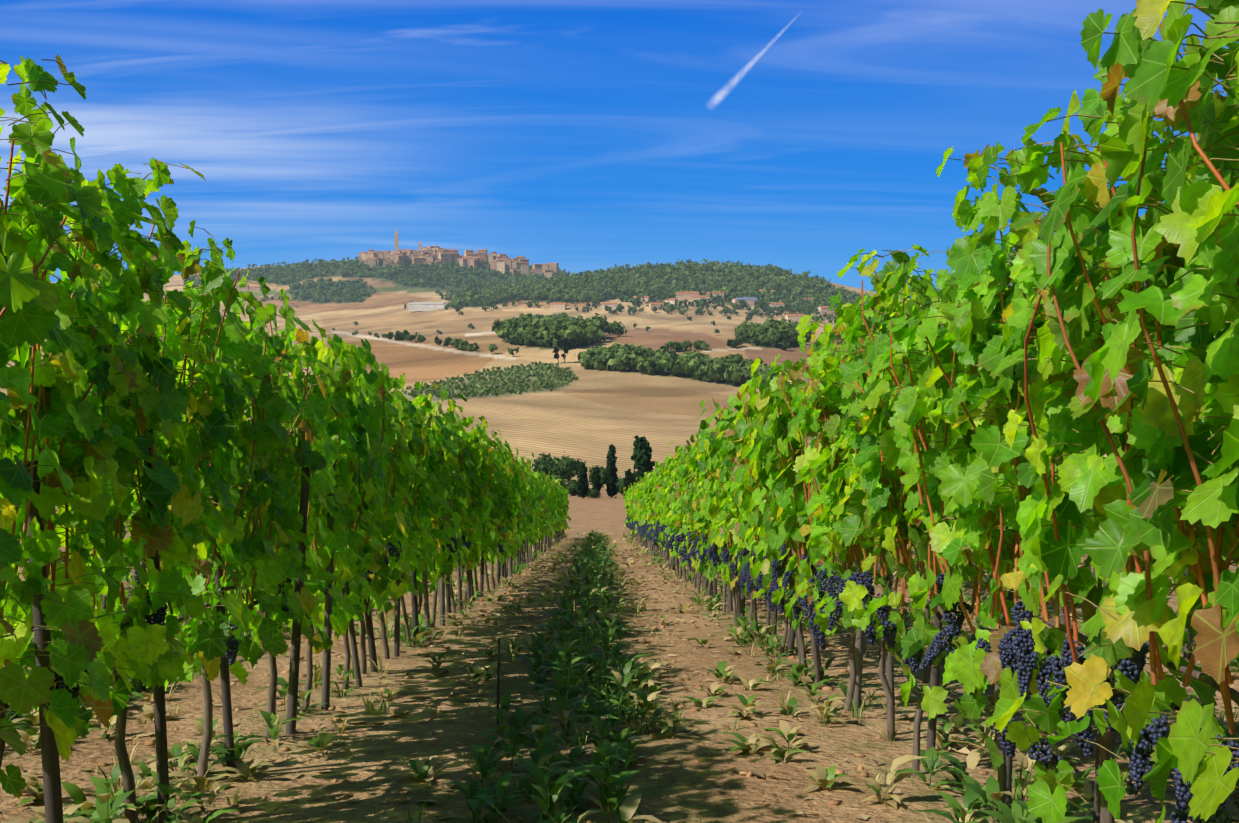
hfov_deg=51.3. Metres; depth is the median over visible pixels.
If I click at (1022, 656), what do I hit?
grape bunches
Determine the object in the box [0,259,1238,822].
terrain ground
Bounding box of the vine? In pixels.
[0,0,1238,822]
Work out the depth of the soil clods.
8.22 m
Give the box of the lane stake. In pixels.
[496,639,499,724]
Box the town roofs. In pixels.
[236,229,834,315]
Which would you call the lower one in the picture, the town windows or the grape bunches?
the grape bunches
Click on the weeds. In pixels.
(606, 755)
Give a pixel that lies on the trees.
(562, 328)
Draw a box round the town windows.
[237,236,834,320]
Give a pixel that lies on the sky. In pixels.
(577, 135)
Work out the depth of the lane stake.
6.96 m
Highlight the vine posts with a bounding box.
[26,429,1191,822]
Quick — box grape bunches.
[0,516,1238,822]
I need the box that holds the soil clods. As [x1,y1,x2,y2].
[39,561,1223,822]
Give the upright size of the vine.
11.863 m
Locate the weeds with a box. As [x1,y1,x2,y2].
[0,527,1238,822]
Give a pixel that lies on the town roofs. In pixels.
(396, 233)
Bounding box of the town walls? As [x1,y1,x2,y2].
[233,235,834,322]
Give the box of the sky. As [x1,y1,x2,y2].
[0,0,1238,298]
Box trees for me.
[183,255,869,498]

